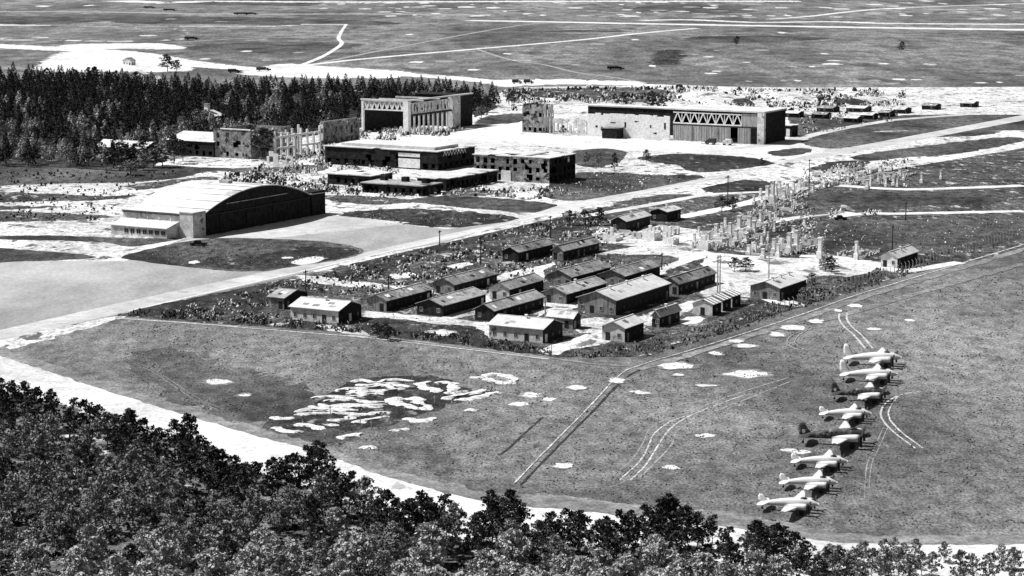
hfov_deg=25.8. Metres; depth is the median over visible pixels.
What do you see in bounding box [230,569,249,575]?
pale tree
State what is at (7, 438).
grey pine
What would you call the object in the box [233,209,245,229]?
sliding door
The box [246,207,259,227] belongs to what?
sliding door
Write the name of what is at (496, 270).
rubble
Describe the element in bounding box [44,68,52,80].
conifer tree
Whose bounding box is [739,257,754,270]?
bush
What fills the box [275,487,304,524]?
grey pine
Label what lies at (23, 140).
conifer tree
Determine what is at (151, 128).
conifer tree
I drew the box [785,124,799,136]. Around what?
lean to shed
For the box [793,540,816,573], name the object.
dark pine
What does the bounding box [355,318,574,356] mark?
dark hedge ground
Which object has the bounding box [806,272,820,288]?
bush
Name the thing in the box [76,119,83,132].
conifer tree
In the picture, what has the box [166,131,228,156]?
long hall
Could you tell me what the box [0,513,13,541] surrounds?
grey pine
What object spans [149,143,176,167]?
tree
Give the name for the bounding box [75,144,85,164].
conifer tree
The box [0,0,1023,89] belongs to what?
airfield
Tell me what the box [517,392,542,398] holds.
sand patch
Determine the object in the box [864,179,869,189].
chimney stack
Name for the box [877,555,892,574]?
sapling
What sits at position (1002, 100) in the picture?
station ground
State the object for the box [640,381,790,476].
wheel track
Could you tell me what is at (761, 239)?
chimney stack
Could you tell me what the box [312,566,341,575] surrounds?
pale tree
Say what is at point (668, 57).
scorched meadow
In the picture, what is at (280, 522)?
grey pine
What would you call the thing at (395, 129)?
rubble
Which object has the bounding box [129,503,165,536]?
grey pine
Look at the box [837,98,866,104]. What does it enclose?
spoil heap
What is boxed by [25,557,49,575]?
grey pine
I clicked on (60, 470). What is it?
grey pine
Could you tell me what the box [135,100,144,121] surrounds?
conifer tree
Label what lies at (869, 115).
house
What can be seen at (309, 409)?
spoil bank
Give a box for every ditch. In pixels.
[498,417,543,455]
[520,369,639,484]
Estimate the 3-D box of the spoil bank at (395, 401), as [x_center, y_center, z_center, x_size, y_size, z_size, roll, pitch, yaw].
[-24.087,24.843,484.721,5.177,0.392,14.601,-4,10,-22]
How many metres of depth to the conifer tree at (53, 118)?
1085.73 m
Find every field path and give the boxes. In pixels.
[118,318,547,358]
[120,317,639,366]
[514,244,1023,482]
[636,247,1023,369]
[821,263,1023,319]
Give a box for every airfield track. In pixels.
[0,11,483,15]
[112,0,800,2]
[186,32,443,41]
[300,24,344,24]
[302,24,346,63]
[476,49,645,82]
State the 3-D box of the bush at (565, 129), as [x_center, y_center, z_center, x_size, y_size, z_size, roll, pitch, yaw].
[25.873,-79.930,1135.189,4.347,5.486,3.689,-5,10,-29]
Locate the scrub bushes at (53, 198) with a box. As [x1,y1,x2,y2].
[0,169,202,221]
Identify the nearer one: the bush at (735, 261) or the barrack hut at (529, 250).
the bush at (735, 261)
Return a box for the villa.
[191,103,223,126]
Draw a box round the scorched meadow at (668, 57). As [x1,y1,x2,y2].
[648,49,689,65]
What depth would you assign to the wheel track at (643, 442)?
447.63 m
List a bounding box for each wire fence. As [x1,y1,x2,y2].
[290,316,551,355]
[563,362,596,379]
[569,230,1012,357]
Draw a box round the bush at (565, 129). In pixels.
[559,125,566,132]
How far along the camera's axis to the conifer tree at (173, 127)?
1110.36 m
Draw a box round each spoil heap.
[662,101,699,106]
[676,91,736,104]
[732,98,754,105]
[754,91,812,101]
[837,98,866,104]
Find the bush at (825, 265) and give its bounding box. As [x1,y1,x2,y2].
[818,255,832,270]
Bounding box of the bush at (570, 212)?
[560,210,577,224]
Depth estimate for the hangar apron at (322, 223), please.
777.42 m
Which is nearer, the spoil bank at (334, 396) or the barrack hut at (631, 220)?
the spoil bank at (334, 396)
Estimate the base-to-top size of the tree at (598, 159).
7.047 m
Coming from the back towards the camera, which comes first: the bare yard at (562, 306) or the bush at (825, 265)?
the bush at (825, 265)
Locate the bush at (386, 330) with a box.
[379,323,397,340]
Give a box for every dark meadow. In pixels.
[0,16,120,24]
[109,16,401,24]
[119,347,361,445]
[173,0,323,5]
[184,42,359,53]
[374,442,461,473]
[545,30,630,34]
[631,5,795,15]
[681,36,830,42]
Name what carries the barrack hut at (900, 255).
on the ground at (96, 352)
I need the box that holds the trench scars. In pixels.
[267,375,499,431]
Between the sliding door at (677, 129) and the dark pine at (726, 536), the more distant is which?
the sliding door at (677, 129)
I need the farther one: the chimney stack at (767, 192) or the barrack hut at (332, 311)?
the chimney stack at (767, 192)
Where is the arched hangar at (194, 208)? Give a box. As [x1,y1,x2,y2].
[109,179,324,238]
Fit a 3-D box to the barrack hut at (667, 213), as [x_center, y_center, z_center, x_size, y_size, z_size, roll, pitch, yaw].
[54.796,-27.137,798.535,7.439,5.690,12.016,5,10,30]
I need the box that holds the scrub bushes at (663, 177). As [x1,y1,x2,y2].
[546,172,690,195]
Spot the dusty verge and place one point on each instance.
(724, 519)
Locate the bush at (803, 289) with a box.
[797,287,810,300]
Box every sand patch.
[202,378,237,384]
[206,379,230,383]
[354,444,378,449]
[424,330,456,334]
[431,330,453,333]
[502,401,533,406]
[508,402,528,405]
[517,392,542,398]
[522,392,539,396]
[542,397,555,400]
[548,462,572,468]
[554,463,572,467]
[563,384,589,390]
[566,385,586,389]
[606,377,630,383]
[609,378,624,382]
[629,390,649,393]
[650,361,701,369]
[657,362,692,368]
[662,465,679,468]
[695,433,713,437]
[697,384,716,386]
[708,351,720,354]
[714,369,772,378]
[723,370,767,377]
[725,338,745,342]
[729,339,742,341]
[732,343,759,347]
[737,344,754,346]
[767,331,787,336]
[769,332,783,335]
[775,324,809,330]
[780,325,804,329]
[792,450,810,453]
[806,318,824,323]
[809,319,823,322]
[847,304,862,306]
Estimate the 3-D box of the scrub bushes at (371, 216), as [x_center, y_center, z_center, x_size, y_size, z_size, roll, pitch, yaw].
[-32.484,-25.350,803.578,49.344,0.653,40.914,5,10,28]
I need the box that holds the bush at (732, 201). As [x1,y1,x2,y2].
[726,196,738,207]
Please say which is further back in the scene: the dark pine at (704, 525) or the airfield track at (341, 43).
the airfield track at (341, 43)
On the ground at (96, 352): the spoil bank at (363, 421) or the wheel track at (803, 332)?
the wheel track at (803, 332)
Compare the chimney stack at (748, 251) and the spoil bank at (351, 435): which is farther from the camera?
the chimney stack at (748, 251)
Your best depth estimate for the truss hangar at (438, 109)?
1171.58 m
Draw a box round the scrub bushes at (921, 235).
[818,217,1022,254]
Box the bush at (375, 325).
[370,323,384,337]
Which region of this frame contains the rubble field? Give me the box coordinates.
[698,216,832,257]
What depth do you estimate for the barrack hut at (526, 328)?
560.36 m
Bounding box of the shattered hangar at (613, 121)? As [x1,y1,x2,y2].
[549,104,675,139]
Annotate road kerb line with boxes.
[128,162,784,310]
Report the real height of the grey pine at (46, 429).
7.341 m
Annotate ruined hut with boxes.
[603,227,622,241]
[642,225,660,240]
[663,226,678,244]
[699,235,712,250]
[714,233,726,242]
[738,228,748,237]
[751,242,760,251]
[795,182,808,190]
[854,246,863,253]
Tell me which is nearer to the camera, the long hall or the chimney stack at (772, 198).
the chimney stack at (772, 198)
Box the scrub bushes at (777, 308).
[566,249,957,357]
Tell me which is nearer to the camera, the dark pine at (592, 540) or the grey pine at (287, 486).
the dark pine at (592, 540)
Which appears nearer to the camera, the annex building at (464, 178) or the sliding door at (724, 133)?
the annex building at (464, 178)
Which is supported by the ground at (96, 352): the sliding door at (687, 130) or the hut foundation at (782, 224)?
the hut foundation at (782, 224)
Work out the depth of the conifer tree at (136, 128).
1091.70 m
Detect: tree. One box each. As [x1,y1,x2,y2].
[0,106,7,123]
[0,120,9,135]
[0,131,13,163]
[0,138,10,165]
[3,102,12,121]
[5,109,13,125]
[5,118,14,134]
[6,132,20,153]
[9,140,18,150]
[10,61,17,76]
[10,118,15,131]
[10,537,58,575]
[13,112,23,136]
[13,121,21,143]
[14,103,23,125]
[16,143,23,158]
[18,133,26,147]
[19,139,27,152]
[20,117,29,136]
[21,138,33,165]
[22,114,31,130]
[24,102,33,125]
[25,145,36,166]
[27,126,39,138]
[28,117,34,132]
[29,133,40,153]
[30,140,41,155]
[30,145,41,164]
[31,568,54,575]
[33,127,40,146]
[37,117,43,133]
[40,114,51,139]
[40,125,60,150]
[40,145,50,160]
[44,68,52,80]
[45,105,52,126]
[46,142,56,160]
[48,115,62,138]
[51,107,59,130]
[52,103,59,123]
[53,127,61,148]
[53,567,75,575]
[55,112,65,133]
[55,138,65,153]
[55,545,98,575]
[58,139,69,157]
[59,118,71,131]
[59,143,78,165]
[62,120,70,142]
[66,68,73,82]
[66,111,77,130]
[66,125,75,144]
[70,115,78,127]
[71,69,80,79]
[71,127,81,147]
[71,147,80,164]
[72,522,110,553]
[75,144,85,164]
[75,572,88,575]
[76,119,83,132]
[78,110,86,128]
[78,539,103,561]
[81,129,89,147]
[81,138,94,165]
[84,116,96,130]
[88,130,93,146]
[89,66,101,78]
[90,137,99,155]
[90,148,97,163]
[94,109,101,127]
[95,114,103,131]
[95,125,102,142]
[95,130,105,157]
[95,572,108,575]
[96,107,106,128]
[98,151,113,169]
[99,126,111,138]
[99,143,108,160]
[99,554,139,575]
[100,119,108,136]
[101,103,110,123]
[105,115,111,134]
[107,128,119,152]
[108,143,115,167]
[109,106,120,127]
[110,140,114,163]
[111,113,119,129]
[111,143,136,161]
[112,110,122,123]
[113,142,126,170]
[113,549,139,573]
[117,159,141,174]
[120,107,129,131]
[122,116,130,135]
[127,112,137,131]
[127,558,162,575]
[129,109,141,131]
[130,135,154,155]
[130,143,138,162]
[131,117,139,136]
[133,525,155,556]
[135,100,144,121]
[135,125,142,140]
[135,155,149,168]
[139,110,147,130]
[139,117,147,135]
[140,144,147,159]
[140,526,179,556]
[144,147,162,167]
[145,115,155,132]
[145,538,192,575]
[146,119,160,137]
[147,112,158,131]
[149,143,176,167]
[151,130,158,152]
[153,107,160,125]
[155,109,165,134]
[158,54,175,71]
[159,124,165,136]
[161,126,170,141]
[161,565,186,575]
[165,107,174,124]
[165,134,185,163]
[166,111,173,130]
[168,125,177,135]
[170,60,181,72]
[175,140,192,155]
[179,120,187,131]
[183,105,188,124]
[185,115,199,128]
[186,112,195,130]
[190,108,204,120]
[190,547,235,575]
[193,110,205,131]
[195,523,223,555]
[198,109,208,118]
[198,119,210,131]
[207,115,215,131]
[216,115,223,127]
[220,104,228,123]
[223,118,229,127]
[230,110,237,125]
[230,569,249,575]
[231,542,277,575]
[233,100,241,121]
[240,567,257,575]
[241,105,247,121]
[241,127,279,159]
[244,103,254,122]
[245,527,282,560]
[249,101,258,124]
[253,569,275,575]
[257,119,268,124]
[257,543,285,570]
[265,111,271,125]
[272,111,278,125]
[272,539,312,575]
[278,108,287,125]
[288,108,297,129]
[291,104,303,128]
[293,117,297,132]
[298,104,308,132]
[301,571,316,575]
[303,108,313,130]
[304,99,312,126]
[309,116,318,128]
[310,107,318,124]
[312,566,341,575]
[315,106,326,121]
[320,507,351,537]
[326,530,360,568]
[329,558,356,575]
[336,105,344,119]
[336,534,380,574]
[390,557,420,575]
[407,521,447,562]
[408,544,448,575]
[416,566,445,575]
[434,564,453,575]
[454,571,469,575]
[467,549,499,575]
[474,105,488,118]
[478,568,491,575]
[479,96,492,110]
[492,528,539,565]
[497,561,530,575]
[506,90,517,100]
[518,563,538,573]
[520,572,533,575]
[533,569,552,575]
[547,553,579,575]
[562,555,599,575]
[583,152,589,164]
[587,568,600,575]
[589,207,606,224]
[589,547,616,570]
[594,152,603,167]
[595,565,623,575]
[611,153,619,172]
[612,555,644,575]
[614,555,638,573]
[618,92,629,104]
[637,533,671,564]
[638,539,681,570]
[640,569,654,575]
[642,149,650,163]
[643,91,661,105]
[648,566,662,575]
[654,560,697,575]
[656,95,666,105]
[665,567,688,575]
[672,558,700,575]
[687,552,718,575]
[709,560,744,575]
[732,36,740,43]
[733,549,774,575]
[766,554,794,575]
[898,41,905,50]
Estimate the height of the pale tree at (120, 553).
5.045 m
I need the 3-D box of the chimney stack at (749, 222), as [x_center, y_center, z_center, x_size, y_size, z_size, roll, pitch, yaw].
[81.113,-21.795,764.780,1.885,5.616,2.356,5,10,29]
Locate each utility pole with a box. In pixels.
[303,270,307,291]
[479,236,482,264]
[716,255,721,292]
[767,249,770,278]
[809,159,810,189]
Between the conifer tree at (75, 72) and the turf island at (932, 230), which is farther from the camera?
the conifer tree at (75, 72)
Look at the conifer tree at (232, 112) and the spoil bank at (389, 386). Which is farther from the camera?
the conifer tree at (232, 112)
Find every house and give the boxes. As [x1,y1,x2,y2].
[122,57,135,64]
[131,70,148,78]
[151,75,161,83]
[777,107,794,110]
[786,110,803,117]
[811,111,831,118]
[816,105,839,112]
[843,115,862,122]
[845,105,871,111]
[859,112,877,119]
[877,110,896,116]
[894,106,911,113]
[921,103,941,109]
[960,100,978,106]
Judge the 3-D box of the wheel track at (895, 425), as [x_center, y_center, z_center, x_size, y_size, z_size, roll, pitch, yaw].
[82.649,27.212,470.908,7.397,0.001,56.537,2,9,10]
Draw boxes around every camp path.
[762,299,803,305]
[799,255,963,271]
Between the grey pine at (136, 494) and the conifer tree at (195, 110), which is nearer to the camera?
the grey pine at (136, 494)
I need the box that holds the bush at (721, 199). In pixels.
[713,197,729,209]
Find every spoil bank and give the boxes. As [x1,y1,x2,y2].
[269,416,294,419]
[271,427,303,432]
[293,423,325,429]
[294,407,357,411]
[294,412,356,415]
[308,405,328,407]
[309,410,345,411]
[311,395,366,398]
[318,403,386,407]
[323,397,357,400]
[326,416,356,420]
[330,398,387,402]
[333,405,383,407]
[335,383,409,391]
[336,432,363,439]
[345,413,374,416]
[346,391,383,393]
[347,387,404,391]
[350,378,413,382]
[351,415,389,423]
[355,382,399,385]
[358,393,383,394]
[359,445,375,448]
[369,411,389,413]
[374,384,393,388]
[384,397,418,409]
[389,428,409,430]
[402,417,436,422]
[403,397,432,409]
[413,381,442,392]
[434,381,459,393]
[441,389,486,399]
[449,390,468,393]
[455,391,501,400]
[463,408,478,410]
[469,376,487,378]
[482,373,518,383]
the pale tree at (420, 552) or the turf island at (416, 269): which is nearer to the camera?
the pale tree at (420, 552)
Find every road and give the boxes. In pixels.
[0,44,726,86]
[0,115,1023,339]
[0,356,1023,575]
[309,28,697,64]
[318,23,543,62]
[467,20,1023,30]
[572,191,764,216]
[622,212,852,245]
[641,19,1023,24]
[660,210,1023,271]
[681,185,1023,217]
[734,110,1023,148]
[774,3,1023,18]
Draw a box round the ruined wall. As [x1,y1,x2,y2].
[267,151,293,166]
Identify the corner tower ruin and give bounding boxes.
[522,103,553,132]
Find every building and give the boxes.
[252,124,320,157]
[326,169,392,185]
[360,175,442,195]
[415,168,498,190]
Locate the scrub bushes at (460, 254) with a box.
[179,219,670,332]
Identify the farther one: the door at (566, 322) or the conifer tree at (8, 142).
the conifer tree at (8, 142)
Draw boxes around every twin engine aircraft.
[756,490,818,515]
[779,470,837,493]
[790,449,847,471]
[798,421,871,448]
[819,403,871,422]
[830,382,890,403]
[839,359,897,384]
[843,344,901,367]
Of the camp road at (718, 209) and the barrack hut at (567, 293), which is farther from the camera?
the camp road at (718, 209)
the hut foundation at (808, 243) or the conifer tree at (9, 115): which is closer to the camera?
the hut foundation at (808, 243)
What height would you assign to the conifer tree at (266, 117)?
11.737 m
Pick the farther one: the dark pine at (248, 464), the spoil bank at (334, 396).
the spoil bank at (334, 396)
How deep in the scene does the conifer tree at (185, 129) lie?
1101.91 m
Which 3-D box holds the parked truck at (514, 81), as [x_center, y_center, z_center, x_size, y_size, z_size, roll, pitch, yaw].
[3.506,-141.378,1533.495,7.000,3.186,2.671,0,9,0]
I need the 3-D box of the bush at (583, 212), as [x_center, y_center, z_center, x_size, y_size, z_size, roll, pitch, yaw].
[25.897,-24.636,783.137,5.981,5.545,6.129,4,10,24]
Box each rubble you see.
[220,170,361,194]
[230,143,571,198]
[272,125,465,165]
[290,221,677,341]
[502,84,905,110]
[712,158,909,255]
[797,101,906,133]
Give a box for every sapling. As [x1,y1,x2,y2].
[812,544,839,575]
[822,544,839,569]
[825,545,851,575]
[844,546,869,575]
[850,562,870,575]
[857,541,871,559]
[862,548,883,575]
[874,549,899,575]
[877,538,891,555]
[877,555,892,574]
[888,537,899,551]
[889,548,909,575]
[896,553,920,575]
[897,542,910,553]
[909,538,921,554]
[915,550,928,575]
[923,551,943,575]
[938,541,952,558]
[944,549,972,575]
[962,553,983,575]
[978,552,1001,575]
[992,544,1011,567]
[1001,547,1023,575]
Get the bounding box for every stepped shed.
[691,296,721,315]
[702,292,731,310]
[713,289,740,307]
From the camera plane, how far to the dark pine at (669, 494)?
369.41 m
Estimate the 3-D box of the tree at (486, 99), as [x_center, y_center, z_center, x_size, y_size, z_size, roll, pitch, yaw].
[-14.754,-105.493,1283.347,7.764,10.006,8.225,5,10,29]
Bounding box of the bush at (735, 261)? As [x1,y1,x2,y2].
[727,257,741,270]
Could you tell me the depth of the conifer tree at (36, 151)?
988.81 m
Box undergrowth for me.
[0,414,816,575]
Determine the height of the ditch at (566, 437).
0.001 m
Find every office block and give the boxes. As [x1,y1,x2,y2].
[213,124,288,158]
[320,117,359,144]
[472,149,576,183]
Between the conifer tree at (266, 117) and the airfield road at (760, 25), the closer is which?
the conifer tree at (266, 117)
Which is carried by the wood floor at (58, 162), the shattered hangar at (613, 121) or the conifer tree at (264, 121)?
the conifer tree at (264, 121)
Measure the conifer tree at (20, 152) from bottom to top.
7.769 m
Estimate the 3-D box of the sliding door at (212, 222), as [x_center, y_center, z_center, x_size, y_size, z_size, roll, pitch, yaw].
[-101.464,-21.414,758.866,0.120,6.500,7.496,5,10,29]
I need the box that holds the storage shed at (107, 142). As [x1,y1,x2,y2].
[96,139,156,159]
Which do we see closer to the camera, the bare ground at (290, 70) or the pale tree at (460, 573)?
the pale tree at (460, 573)
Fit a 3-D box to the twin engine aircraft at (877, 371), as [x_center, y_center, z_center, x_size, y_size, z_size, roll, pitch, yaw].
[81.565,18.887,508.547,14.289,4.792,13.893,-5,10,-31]
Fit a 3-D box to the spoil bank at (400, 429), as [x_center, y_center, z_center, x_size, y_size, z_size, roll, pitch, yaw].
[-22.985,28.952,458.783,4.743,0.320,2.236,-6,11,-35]
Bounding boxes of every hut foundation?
[593,229,635,237]
[631,225,679,239]
[692,233,748,250]
[701,225,744,237]
[713,233,759,244]
[724,221,772,233]
[742,210,779,220]
[751,241,801,256]
[755,195,797,205]
[757,217,794,228]
[773,202,807,210]
[777,183,814,195]
[780,237,817,252]
[802,180,838,188]
[812,166,850,176]
[837,176,872,184]
[837,246,880,257]
[844,165,878,174]
[859,172,898,183]
[879,171,915,178]
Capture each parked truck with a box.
[184,36,198,39]
[228,69,239,72]
[256,67,270,70]
[512,79,521,83]
[524,79,533,83]
[607,66,623,69]
[705,138,715,144]
[722,139,732,144]
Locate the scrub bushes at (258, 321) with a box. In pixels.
[128,308,550,354]
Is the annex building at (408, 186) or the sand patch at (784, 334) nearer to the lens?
the sand patch at (784, 334)
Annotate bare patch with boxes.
[291,256,323,264]
[619,15,639,16]
[823,63,843,64]
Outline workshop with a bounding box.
[323,139,475,170]
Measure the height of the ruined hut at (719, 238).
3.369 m
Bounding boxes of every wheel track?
[120,356,221,408]
[121,358,217,409]
[613,409,695,474]
[619,416,684,479]
[630,395,742,479]
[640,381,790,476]
[678,378,785,415]
[794,325,833,349]
[838,313,864,347]
[846,313,872,347]
[863,427,883,505]
[868,427,887,504]
[880,393,914,447]
[888,391,922,447]
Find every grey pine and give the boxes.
[0,388,16,428]
[0,408,20,433]
[0,418,8,440]
[0,433,21,465]
[0,456,18,485]
[0,458,7,482]
[0,473,30,513]
[0,482,22,523]
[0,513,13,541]
[0,515,22,563]
[1,532,34,567]
[2,429,24,457]
[11,462,50,508]
[14,412,38,439]
[18,484,49,515]
[19,458,53,495]
[22,433,57,464]
[22,516,54,547]
[23,427,56,465]
[23,447,50,479]
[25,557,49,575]
[31,413,63,439]
[34,424,62,454]
[38,500,69,543]
[39,410,59,430]
[40,485,73,515]
[43,459,67,493]
[49,463,83,501]
[51,504,86,546]
[51,522,77,556]
[63,444,85,470]
[66,436,88,460]
[68,425,95,448]
[71,468,96,493]
[72,444,96,480]
[75,502,100,538]
[76,538,106,573]
[77,488,115,528]
[82,446,109,480]
[83,471,120,514]
[91,455,122,486]
[108,423,137,458]
[111,448,149,485]
[111,483,143,520]
[114,542,144,573]
[115,485,147,525]
[125,435,154,466]
[126,442,157,480]
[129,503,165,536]
[137,464,166,497]
[140,492,168,527]
[147,482,171,514]
[156,467,176,495]
[160,497,194,534]
[162,513,202,557]
[165,470,196,507]
[168,442,202,490]
[168,522,210,574]
[185,498,217,532]
[198,489,228,521]
[206,499,238,544]
[217,534,238,563]
[223,502,264,548]
[244,484,274,524]
[264,501,290,534]
[267,553,296,575]
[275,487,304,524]
[279,484,302,509]
[291,494,326,535]
[294,492,326,526]
[301,472,339,516]
[306,524,331,562]
[307,538,338,569]
[363,522,386,551]
[366,550,395,575]
[373,520,409,558]
[381,533,412,568]
[433,514,462,557]
[494,518,525,557]
[539,534,574,568]
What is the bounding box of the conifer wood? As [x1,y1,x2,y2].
[0,70,501,121]
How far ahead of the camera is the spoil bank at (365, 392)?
495.70 m
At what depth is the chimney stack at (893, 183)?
907.66 m
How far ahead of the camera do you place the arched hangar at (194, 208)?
770.10 m
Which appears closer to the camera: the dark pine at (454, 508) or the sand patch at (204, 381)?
the dark pine at (454, 508)
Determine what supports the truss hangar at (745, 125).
on the station ground at (1002, 100)
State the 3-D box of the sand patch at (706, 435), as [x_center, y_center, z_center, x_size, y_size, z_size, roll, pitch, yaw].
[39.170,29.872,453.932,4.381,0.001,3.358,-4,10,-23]
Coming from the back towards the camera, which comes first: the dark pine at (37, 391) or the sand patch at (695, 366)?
the sand patch at (695, 366)
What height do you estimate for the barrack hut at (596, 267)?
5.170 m
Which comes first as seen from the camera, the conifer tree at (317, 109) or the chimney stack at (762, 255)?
the chimney stack at (762, 255)
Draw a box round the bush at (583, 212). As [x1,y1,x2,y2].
[578,210,593,224]
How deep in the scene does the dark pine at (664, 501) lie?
365.94 m
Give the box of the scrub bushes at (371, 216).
[357,209,504,224]
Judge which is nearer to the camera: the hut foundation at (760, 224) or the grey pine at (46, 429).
the grey pine at (46, 429)
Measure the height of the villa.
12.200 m
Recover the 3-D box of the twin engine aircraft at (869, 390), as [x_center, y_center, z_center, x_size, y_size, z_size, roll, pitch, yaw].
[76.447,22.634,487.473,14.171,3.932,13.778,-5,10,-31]
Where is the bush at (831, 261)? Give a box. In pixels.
[826,256,839,271]
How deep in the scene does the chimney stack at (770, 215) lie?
782.99 m
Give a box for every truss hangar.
[360,92,472,132]
[672,104,786,144]
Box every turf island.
[0,235,181,246]
[0,248,94,262]
[121,238,363,271]
[201,246,358,269]
[340,208,518,227]
[359,250,503,283]
[408,196,556,212]
[537,172,704,200]
[573,148,628,167]
[611,254,678,267]
[613,194,703,204]
[637,153,774,171]
[701,180,770,194]
[758,223,799,236]
[768,148,811,155]
[771,205,845,214]
[788,114,1023,137]
[794,191,1008,205]
[799,130,999,148]
[810,160,869,170]
[813,216,1023,255]
[850,137,1023,160]
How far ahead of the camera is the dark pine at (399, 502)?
371.44 m
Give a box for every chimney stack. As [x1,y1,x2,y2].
[713,223,718,236]
[719,223,724,233]
[727,222,732,237]
[733,229,738,240]
[736,215,741,231]
[742,233,748,242]
[745,244,751,254]
[746,216,752,230]
[750,220,756,233]
[753,242,757,252]
[758,188,762,199]
[758,210,762,222]
[759,233,763,245]
[760,248,765,258]
[764,186,769,199]
[768,211,771,222]
[769,181,775,203]
[771,238,776,253]
[772,220,775,231]
[775,183,777,195]
[775,243,780,256]
[781,189,786,199]
[785,232,792,253]
[791,225,795,235]
[792,230,799,249]
[816,237,823,258]
[845,175,850,183]
[853,241,858,259]
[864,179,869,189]
[891,177,895,185]
[901,171,905,180]
[919,173,923,182]
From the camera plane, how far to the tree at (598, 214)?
782.57 m
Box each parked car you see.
[190,240,206,245]
[833,215,846,219]
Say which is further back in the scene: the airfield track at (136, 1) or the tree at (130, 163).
the airfield track at (136, 1)
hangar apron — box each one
[0,261,280,329]
[124,222,502,283]
[181,214,409,241]
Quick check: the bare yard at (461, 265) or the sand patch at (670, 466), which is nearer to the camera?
the sand patch at (670, 466)
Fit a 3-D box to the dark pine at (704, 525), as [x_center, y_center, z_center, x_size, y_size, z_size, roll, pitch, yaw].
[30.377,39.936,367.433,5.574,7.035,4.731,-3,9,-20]
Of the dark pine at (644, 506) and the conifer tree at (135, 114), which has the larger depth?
the conifer tree at (135, 114)
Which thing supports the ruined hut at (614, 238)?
on the ground at (96, 352)
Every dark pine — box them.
[0,377,9,398]
[0,386,27,424]
[5,380,20,404]
[16,380,34,409]
[16,387,41,412]
[19,386,57,423]
[38,388,65,417]
[55,408,79,438]
[62,397,84,423]
[69,399,100,443]
[87,404,107,428]
[91,411,120,448]
[108,414,127,443]
[111,408,148,448]
[116,407,140,437]
[129,432,163,466]
[133,417,157,441]
[146,427,172,464]
[162,418,179,451]
[171,413,197,454]
[175,419,198,443]
[175,433,198,462]
[184,434,211,467]
[192,445,229,489]
[192,456,214,487]
[207,448,237,494]
[216,454,249,501]
[231,461,254,490]
[238,461,274,499]
[259,456,284,498]
[269,454,304,498]
[277,451,316,501]
[297,444,319,481]
[302,448,340,487]
[303,439,335,477]
[317,466,349,506]
[332,470,366,517]
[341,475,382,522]
[361,488,408,532]
[362,498,388,528]
[383,497,410,527]
[388,511,411,556]
[390,497,424,546]
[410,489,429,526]
[410,497,450,541]
[412,498,433,525]
[434,492,461,531]
[445,502,467,544]
[460,512,486,538]
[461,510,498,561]
[479,489,501,516]
[479,495,507,549]
[486,496,517,529]
[496,488,527,518]
[499,493,523,524]
[502,500,534,538]
[526,519,548,549]
[532,510,564,561]
[549,507,574,546]
[563,511,592,550]
[564,510,593,554]
[581,518,620,557]
[587,515,631,563]
[610,509,639,556]
[620,509,649,554]
[631,503,655,543]
[639,495,681,537]
[645,492,680,540]
[652,496,692,545]
[663,504,704,559]
[683,511,714,551]
[703,514,722,543]
[710,526,740,559]
[719,541,745,575]
[733,531,758,559]
[741,526,782,562]
[744,519,771,550]
[761,526,784,557]
[764,522,792,553]
[776,525,793,552]
[783,531,808,565]
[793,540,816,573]
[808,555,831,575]
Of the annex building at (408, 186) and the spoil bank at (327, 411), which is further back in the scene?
the annex building at (408, 186)
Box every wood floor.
[0,80,497,170]
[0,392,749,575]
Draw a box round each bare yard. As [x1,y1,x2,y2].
[294,275,437,293]
[316,324,369,337]
[362,310,488,336]
[390,272,415,278]
[442,290,491,319]
[447,262,472,268]
[497,261,554,280]
[537,301,577,316]
[541,297,707,354]
[575,317,613,332]
[592,225,700,243]
[602,239,716,274]
[679,315,704,324]
[699,253,885,296]
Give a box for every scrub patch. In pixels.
[0,165,270,185]
[0,192,136,201]
[0,206,60,209]
[0,211,112,221]
[127,177,218,188]
[270,165,327,172]
[325,195,410,204]
[440,189,505,197]
[473,114,521,125]
[501,87,669,102]
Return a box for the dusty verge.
[0,347,1023,544]
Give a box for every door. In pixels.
[205,214,219,235]
[220,212,232,232]
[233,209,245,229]
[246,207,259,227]
[259,205,271,224]
[272,203,284,222]
[278,301,281,308]
[285,200,296,220]
[298,198,309,217]
[398,158,419,167]
[487,313,490,320]
[492,291,495,298]
[524,333,528,341]
[547,295,550,302]
[564,321,567,328]
[590,305,593,312]
[605,332,609,340]
[652,319,655,326]
[673,125,682,140]
[683,125,692,140]
[693,126,704,141]
[700,307,704,314]
[705,126,717,141]
[718,127,730,141]
[738,128,749,143]
[750,128,756,143]
[786,129,789,136]
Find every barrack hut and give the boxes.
[266,288,309,308]
[288,296,363,323]
[365,282,433,310]
[415,286,487,315]
[431,266,498,293]
[474,289,545,320]
[487,272,545,298]
[487,314,564,342]
[500,238,553,261]
[541,275,607,303]
[545,259,611,285]
[545,308,582,328]
[550,236,600,259]
[575,274,671,314]
[599,259,661,284]
[600,314,645,341]
[609,210,651,230]
[650,204,682,221]
[650,303,681,326]
[665,265,716,294]
[748,271,807,299]
[880,245,919,267]
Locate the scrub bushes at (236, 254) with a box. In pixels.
[143,241,352,266]
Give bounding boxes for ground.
[0,24,189,41]
[0,86,1023,349]
[10,90,1023,536]
[33,51,194,71]
[56,43,186,48]
[118,148,1023,356]
[131,279,329,315]
[235,64,413,78]
[325,217,600,279]
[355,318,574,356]
[482,79,644,86]
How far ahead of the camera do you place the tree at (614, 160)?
956.81 m
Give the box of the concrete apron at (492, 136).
[360,122,824,158]
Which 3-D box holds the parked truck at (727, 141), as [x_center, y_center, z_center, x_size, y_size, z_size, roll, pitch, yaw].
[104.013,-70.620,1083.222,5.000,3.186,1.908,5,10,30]
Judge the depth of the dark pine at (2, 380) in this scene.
474.98 m

